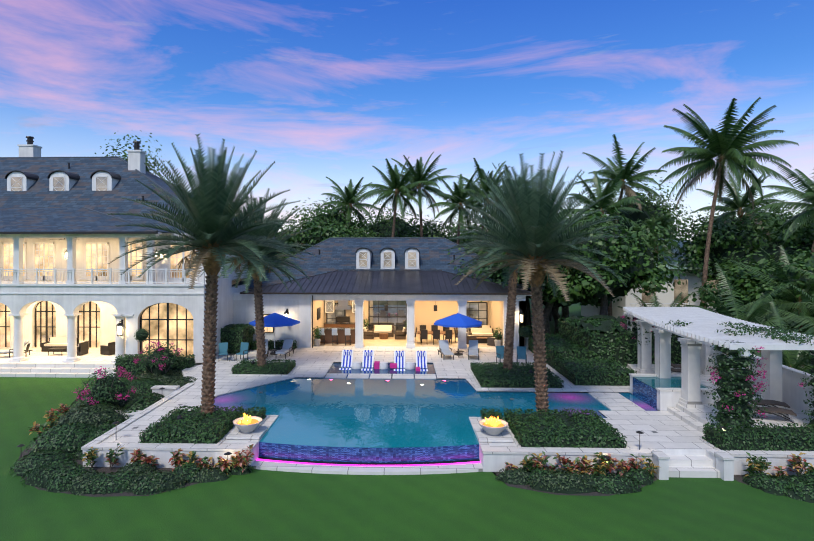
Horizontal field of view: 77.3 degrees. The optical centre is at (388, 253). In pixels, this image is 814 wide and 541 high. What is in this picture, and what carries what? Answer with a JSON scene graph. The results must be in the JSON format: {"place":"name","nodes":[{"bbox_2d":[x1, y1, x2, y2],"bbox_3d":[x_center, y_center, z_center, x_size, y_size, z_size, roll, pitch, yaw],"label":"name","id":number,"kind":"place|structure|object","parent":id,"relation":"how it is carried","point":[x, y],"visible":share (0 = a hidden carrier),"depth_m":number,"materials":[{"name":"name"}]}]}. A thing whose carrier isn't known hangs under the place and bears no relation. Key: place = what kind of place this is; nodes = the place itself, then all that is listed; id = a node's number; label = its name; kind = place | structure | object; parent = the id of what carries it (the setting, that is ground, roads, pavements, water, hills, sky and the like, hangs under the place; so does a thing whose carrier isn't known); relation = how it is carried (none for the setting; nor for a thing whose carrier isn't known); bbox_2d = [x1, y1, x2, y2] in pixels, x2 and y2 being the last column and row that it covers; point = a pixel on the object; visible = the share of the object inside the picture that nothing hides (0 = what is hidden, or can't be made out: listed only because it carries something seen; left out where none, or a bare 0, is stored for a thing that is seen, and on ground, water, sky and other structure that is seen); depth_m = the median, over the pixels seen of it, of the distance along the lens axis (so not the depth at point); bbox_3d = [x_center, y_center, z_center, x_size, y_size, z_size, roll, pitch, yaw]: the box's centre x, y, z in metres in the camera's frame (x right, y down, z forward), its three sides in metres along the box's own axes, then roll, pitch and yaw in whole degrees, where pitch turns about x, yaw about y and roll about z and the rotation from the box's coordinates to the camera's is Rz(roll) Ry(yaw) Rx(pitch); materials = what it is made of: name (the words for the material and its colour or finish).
{"place":"outdoors","nodes":[
{"label":"outdoors","id":0,"kind":"place"},
{"bbox_2d":[0,233,251,377],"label":"house","id":1,"kind":"structure","parent":0,"point":[72,288],"depth_m":31.40,"materials":[{"name":"paint"}]},
{"bbox_2d":[0,337,114,357],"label":"patio furniture","id":2,"kind":"object","parent":1,"relation":"in","point":[55,344],"visible":0.69,"depth_m":33.55,"materials":[{"name":"brown metal"}]},
{"bbox_2d":[0,136,275,239],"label":"house roofs","id":3,"kind":"structure","parent":1,"relation":"on","point":[39,194],"depth_m":36.59,"materials":[{"name":"tile"}]},
{"bbox_2d":[257,457,480,465],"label":"basin water","id":4,"kind":"structure","parent":0,"point":[366,464],"depth_m":17.51,"materials":[{"name":"purple liquid"}]},
{"bbox_2d":[0,299,813,540],"bbox_3d":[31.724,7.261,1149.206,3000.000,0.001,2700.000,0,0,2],"label":"lawn","id":5,"kind":"structure","parent":0,"point":[261,505],"depth_m":14.46,"materials":[{"name":"green plant"}]},
{"bbox_2d":[95,130,173,184],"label":"tree","id":6,"kind":"object","parent":5,"relation":"on","point":[125,158],"visible":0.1,"depth_m":60.07,"materials":[{"name":"green plant"}]},
{"bbox_2d":[134,340,183,375],"bbox_3d":[-12.780,5.968,28.266,2.577,2.487,2.582,0,0,2],"label":"bougainvillea","id":7,"kind":"object","parent":5,"relation":"on","point":[159,360],"visible":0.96,"depth_m":27.88,"materials":[{"name":"green plant"}]},
{"bbox_2d":[273,217,301,263],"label":"tree","id":8,"kind":"object","parent":5,"relation":"on","point":[290,240],"visible":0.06,"depth_m":54.27,"materials":[{"name":"green plant"}]},
{"bbox_2d":[279,205,374,257],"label":"tree","id":9,"kind":"object","parent":5,"relation":"on","point":[312,236],"visible":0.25,"depth_m":54.27,"materials":[{"name":"green plant"}]},
{"bbox_2d":[134,325,531,355],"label":"topiary standards","id":10,"kind":"object","parent":5,"relation":"on","point":[143,334],"visible":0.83,"depth_m":30.43,"materials":[{"name":"green plant"}]},
{"bbox_2d":[284,192,384,240],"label":"tree","id":11,"kind":"object","parent":5,"relation":"on","point":[337,215],"visible":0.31,"depth_m":57.98,"materials":[{"name":"green plant"}]},
{"bbox_2d":[321,177,383,231],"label":"coconut palm","id":12,"kind":"object","parent":5,"relation":"on","point":[349,193],"visible":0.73,"depth_m":59.34,"materials":[{"name":"green plant"}]},
{"bbox_2d":[252,442,482,474],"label":"infinity edge wall","id":13,"kind":"structure","parent":5,"relation":"on","point":[372,455],"depth_m":17.58,"materials":[{"name":"tile"}]},
{"bbox_2d":[360,157,427,236],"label":"coconut palm","id":14,"kind":"object","parent":5,"relation":"on","point":[399,185],"visible":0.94,"depth_m":57.26,"materials":[{"name":"green plant"}]},
{"bbox_2d":[352,202,436,236],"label":"tree","id":15,"kind":"object","parent":5,"relation":"on","point":[384,225],"visible":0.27,"depth_m":63.36,"materials":[{"name":"green plant"}]},
{"bbox_2d":[14,403,796,496],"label":"planting bed mulch","id":16,"kind":"object","parent":5,"relation":"on","point":[738,478],"visible":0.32,"depth_m":15.95,"materials":[{"name":"brown soil"}]},
{"bbox_2d":[71,366,136,408],"bbox_3d":[-12.217,6.013,21.957,2.441,2.397,2.548,0,0,-39],"label":"bougainvillea","id":17,"kind":"object","parent":16,"relation":"in","point":[109,388],"visible":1,"depth_m":21.59,"materials":[{"name":"green plant"}]},
{"bbox_2d":[16,387,726,475],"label":"path lights","id":18,"kind":"object","parent":16,"relation":"on","point":[229,453],"visible":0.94,"depth_m":17.15,"materials":[{"name":"brown metal"}]},
{"bbox_2d":[28,404,813,476],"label":"flowering shrubs","id":19,"kind":"object","parent":16,"relation":"on","point":[601,466],"visible":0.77,"depth_m":16.61,"materials":[{"name":"green plant"}]},
{"bbox_2d":[9,369,813,502],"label":"ground cover shrubs","id":20,"kind":"object","parent":5,"relation":"on","point":[47,463],"visible":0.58,"depth_m":16.18,"materials":[{"name":"green plant"}]},
{"bbox_2d":[390,153,458,236],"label":"coconut palm","id":21,"kind":"object","parent":5,"relation":"on","point":[418,174],"visible":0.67,"depth_m":59.09,"materials":[{"name":"green plant"}]},
{"bbox_2d":[395,219,483,252],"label":"tree","id":22,"kind":"object","parent":5,"relation":"on","point":[435,232],"visible":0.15,"depth_m":61.71,"materials":[{"name":"green plant"}]},
{"bbox_2d":[81,332,813,480],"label":"terrace","id":23,"kind":"structure","parent":5,"relation":"on","point":[671,445],"depth_m":19.51,"materials":[{"name":"stone"}]},
{"bbox_2d":[107,134,304,414],"bbox_3d":[-7.024,1.050,20.099,7.235,11.195,7.151,0,0,2],"label":"date palm","id":24,"kind":"object","parent":23,"relation":"on","point":[210,236],"visible":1,"depth_m":19.42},
{"bbox_2d":[198,188,318,366],"bbox_3d":[-7.594,1.423,28.741,7.191,10.460,7.307,0,0,2],"label":"date palm","id":25,"kind":"object","parent":23,"relation":"on","point":[253,271],"visible":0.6,"depth_m":28.30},
{"bbox_2d":[226,413,512,441],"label":"fire bowls","id":26,"kind":"object","parent":23,"relation":"on","point":[247,427],"visible":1,"depth_m":18.42,"materials":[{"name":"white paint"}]},
{"bbox_2d":[233,292,530,348],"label":"pavilion","id":27,"kind":"structure","parent":23,"relation":"on","point":[413,312],"depth_m":36.21,"materials":[{"name":"stone"}]},
{"bbox_2d":[232,237,544,295],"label":"pavilion roofs","id":28,"kind":"structure","parent":27,"relation":"on","point":[385,265],"depth_m":41.43,"materials":[{"name":"tile"}]},
{"bbox_2d":[313,300,502,346],"bbox_3d":[1.463,4.966,39.097,13.880,3.350,5.815,0,0,2],"label":"interior furniture","id":29,"kind":"object","parent":27,"relation":"attached to","point":[341,330],"visible":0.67,"depth_m":38.97,"materials":[{"name":"brown wood"}]},
{"bbox_2d":[135,359,630,449],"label":"planter shrubs","id":30,"kind":"object","parent":23,"relation":"on","point":[565,429],"visible":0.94,"depth_m":19.08,"materials":[{"name":"dark foliage"},{"name":"leaf"},{"name":"flower petals"}]},
{"bbox_2d":[200,362,629,417],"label":"pool tile walls","id":31,"kind":"structure","parent":23,"relation":"on","point":[391,362],"depth_m":25.42,"materials":[{"name":"tile"}]},
{"bbox_2d":[219,310,796,423],"bbox_3d":[4.381,5.192,29.750,29.022,2.902,10.209,0,0,26],"label":"patio furniture","id":32,"kind":"object","parent":23,"relation":"on","point":[458,320],"visible":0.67,"depth_m":32.30,"materials":[{"name":"blue fabric"}]},
{"bbox_2d":[442,163,591,370],"bbox_3d":[6.975,0.878,27.848,7.763,11.550,7.602,0,0,-42],"label":"date palm","id":33,"kind":"object","parent":23,"relation":"on","point":[509,331],"visible":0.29,"depth_m":27.57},
{"bbox_2d":[444,150,627,413],"bbox_3d":[5.880,1.273,21.020,7.187,10.756,7.246,0,0,39],"label":"date palm","id":34,"kind":"object","parent":23,"relation":"on","point":[535,247],"visible":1,"depth_m":20.19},
{"bbox_2d":[620,315,813,428],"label":"pergola vines","id":35,"kind":"object","parent":23,"relation":"on","point":[738,400],"visible":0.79,"depth_m":18.06,"materials":[{"name":"green plant"}]},
{"bbox_2d":[622,307,813,432],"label":"pergola","id":36,"kind":"object","parent":23,"relation":"on","point":[659,385],"visible":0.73,"depth_m":21.34,"materials":[{"name":"stone"}]},
{"bbox_2d":[427,169,490,243],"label":"coconut palm","id":37,"kind":"object","parent":5,"relation":"on","point":[452,205],"visible":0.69,"depth_m":56.27,"materials":[{"name":"green plant"}]},
{"bbox_2d":[440,217,485,254],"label":"tree","id":38,"kind":"object","parent":5,"relation":"on","point":[452,224],"visible":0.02,"depth_m":70.65,"materials":[{"name":"green plant"}]},
{"bbox_2d":[114,315,813,452],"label":"clipped hedges","id":39,"kind":"object","parent":5,"relation":"on","point":[598,350],"visible":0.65,"depth_m":29.25,"materials":[{"name":"green plant"}]},
{"bbox_2d":[467,212,491,253],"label":"tree","id":40,"kind":"object","parent":5,"relation":"on","point":[475,230],"visible":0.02,"depth_m":66.60,"materials":[{"name":"green plant"}]},
{"bbox_2d":[452,158,509,249],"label":"coconut palm","id":41,"kind":"object","parent":5,"relation":"on","point":[482,184],"visible":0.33,"depth_m":55.88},
{"bbox_2d":[467,228,530,324],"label":"tree","id":42,"kind":"object","parent":5,"relation":"on","point":[528,316],"depth_m":51.97,"materials":[{"name":"green plant"}]},
{"bbox_2d":[476,164,543,229],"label":"coconut palm","id":43,"kind":"object","parent":5,"relation":"on","point":[489,195],"visible":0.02,"depth_m":50.28,"materials":[{"name":"green plant"}]},
{"bbox_2d":[447,231,581,304],"bbox_3d":[10.618,2.511,41.913,11.904,10.342,12.249,0,0,-19],"label":"tree","id":44,"kind":"object","parent":5,"relation":"on","point":[478,272],"visible":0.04,"depth_m":38.98,"materials":[{"name":"green plant"}]},
{"bbox_2d":[482,217,612,334],"bbox_3d":[12.651,2.184,40.862,11.179,10.942,9.921,0,0,2],"label":"tree","id":45,"kind":"object","parent":5,"relation":"on","point":[547,309],"visible":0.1,"depth_m":38.98,"materials":[{"name":"green plant"}]},
{"bbox_2d":[483,203,626,318],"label":"tree","id":46,"kind":"object","parent":5,"relation":"on","point":[565,312],"visible":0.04,"depth_m":43.29,"materials":[{"name":"green plant"}]},
{"bbox_2d":[526,285,621,334],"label":"tree","id":47,"kind":"object","parent":5,"relation":"on","point":[592,301],"visible":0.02,"depth_m":41.46,"materials":[{"name":"green plant"}]},
{"bbox_2d":[558,169,647,315],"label":"coconut palm","id":48,"kind":"object","parent":5,"relation":"on","point":[605,203],"visible":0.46,"depth_m":45.62,"materials":[{"name":"green plant"}]},
{"bbox_2d":[543,202,686,314],"bbox_3d":[16.008,1.977,38.372,12.207,11.314,11.158,0,0,2],"label":"tree","id":49,"kind":"object","parent":5,"relation":"on","point":[633,265],"visible":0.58,"depth_m":36.15,"materials":[{"name":"green plant"}]},
{"bbox_2d":[573,134,666,223],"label":"coconut palm","id":50,"kind":"object","parent":5,"relation":"on","point":[609,174],"visible":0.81,"depth_m":53.23,"materials":[{"name":"green plant"}]},
{"bbox_2d":[607,196,686,237],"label":"tree","id":51,"kind":"object","parent":5,"relation":"on","point":[671,214],"depth_m":69.94,"materials":[{"name":"green plant"}]},
{"bbox_2d":[598,175,707,239],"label":"tree","id":52,"kind":"object","parent":5,"relation":"on","point":[656,208],"visible":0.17,"depth_m":56.91,"materials":[{"name":"green plant"}]},
{"bbox_2d":[617,289,694,308],"bbox_3d":[18.805,5.347,35.103,6.163,6.080,6.257,0,0,2],"label":"areca palm","id":53,"kind":"object","parent":5,"relation":"on","point":[655,299],"visible":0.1,"depth_m":35.71,"materials":[{"name":"green plant"}]},
{"bbox_2d":[581,238,733,317],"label":"neighbour house","id":54,"kind":"structure","parent":5,"relation":"on","point":[665,299],"depth_m":47.91,"materials":[{"name":"white paint"}]},
{"bbox_2d":[630,212,684,258],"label":"tree","id":55,"kind":"object","parent":5,"relation":"on","point":[664,223],"visible":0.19,"depth_m":48.28,"materials":[{"name":"green plant"}]},
{"bbox_2d":[655,97,798,307],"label":"tall coconut palm","id":56,"kind":"object","parent":5,"relation":"on","point":[728,142],"visible":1,"depth_m":43.77,"materials":[{"name":"green plant"}]},
{"bbox_2d":[662,208,810,279],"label":"tree","id":57,"kind":"object","parent":5,"relation":"on","point":[724,239],"visible":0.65,"depth_m":46.48,"materials":[{"name":"green plant"}]},
{"bbox_2d":[694,203,786,236],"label":"tree","id":58,"kind":"object","parent":5,"relation":"on","point":[737,219],"depth_m":58.91,"materials":[{"name":"green plant"}]},
{"bbox_2d":[694,173,789,240],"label":"coconut palm","id":59,"kind":"object","parent":5,"relation":"on","point":[734,206],"visible":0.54,"depth_m":50.32,"materials":[{"name":"green plant"}]},
{"bbox_2d":[683,263,813,354],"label":"areca palm","id":60,"kind":"object","parent":5,"relation":"on","point":[751,315],"visible":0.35,"depth_m":30.20,"materials":[{"name":"green plant"}]},
{"bbox_2d":[687,251,813,332],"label":"tree","id":61,"kind":"object","parent":5,"relation":"on","point":[746,298],"visible":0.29,"depth_m":36.63,"materials":[{"name":"green plant"}]},
{"bbox_2d":[709,220,813,328],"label":"tree","id":62,"kind":"object","parent":5,"relation":"on","point":[792,241],"visible":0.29,"depth_m":42.30,"materials":[{"name":"green plant"}]},
{"bbox_2d":[721,244,813,329],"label":"tree","id":63,"kind":"object","parent":5,"relation":"on","point":[806,267],"visible":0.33,"depth_m":34.06,"materials":[{"name":"green plant"}]},
{"bbox_2d":[725,198,813,235],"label":"tree","id":64,"kind":"object","parent":5,"relation":"on","point":[783,214],"visible":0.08,"depth_m":60.93,"materials":[{"name":"green plant"}]},
{"bbox_2d":[729,245,813,365],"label":"areca palm","id":65,"kind":"object","parent":5,"relation":"on","point":[796,299],"visible":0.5,"depth_m":33.11,"materials":[{"name":"green plant"}]},
{"bbox_2d":[746,160,813,333],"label":"coconut palm","id":66,"kind":"object","parent":5,"relation":"on","point":[807,214],"visible":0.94,"depth_m":39.66,"materials":[{"name":"green plant"}]},
{"bbox_2d":[750,301,813,372],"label":"areca palm","id":67,"kind":"object","parent":5,"relation":"on","point":[794,364],"visible":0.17,"depth_m":25.25,"materials":[{"name":"green plant"}]},
{"bbox_2d":[763,284,813,366],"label":"areca palm","id":68,"kind":"object","parent":5,"relation":"on","point":[799,317],"visible":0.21,"depth_m":28.48,"materials":[{"name":"green plant"}]},
{"bbox_2d":[767,266,813,360],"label":"areca palm","id":69,"kind":"object","parent":5,"relation":"on","point":[796,304],"visible":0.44,"depth_m":31.83,"materials":[{"name":"green plant"}]},
{"bbox_2d":[793,232,813,257],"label":"tree","id":70,"kind":"object","parent":5,"relation":"on","point":[807,247],"visible":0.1,"depth_m":40.95,"materials":[{"name":"green plant"}]},
{"bbox_2d":[0,0,813,240],"label":"sky","id":71,"kind":"structure","parent":0,"point":[335,90],"materials":[{"name":"blue"}]},
{"bbox_2d":[214,363,657,447],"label":"pool water","id":72,"kind":"structure","parent":0,"point":[370,413],"depth_m":22.30,"materials":[{"name":"blue liquid"}]},
{"bbox_2d":[339,350,427,370],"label":"lounge chairs","id":73,"kind":"object","parent":72,"relation":"in","point":[368,359],"visible":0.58,"depth_m":30.29,"materials":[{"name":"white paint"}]}
]}

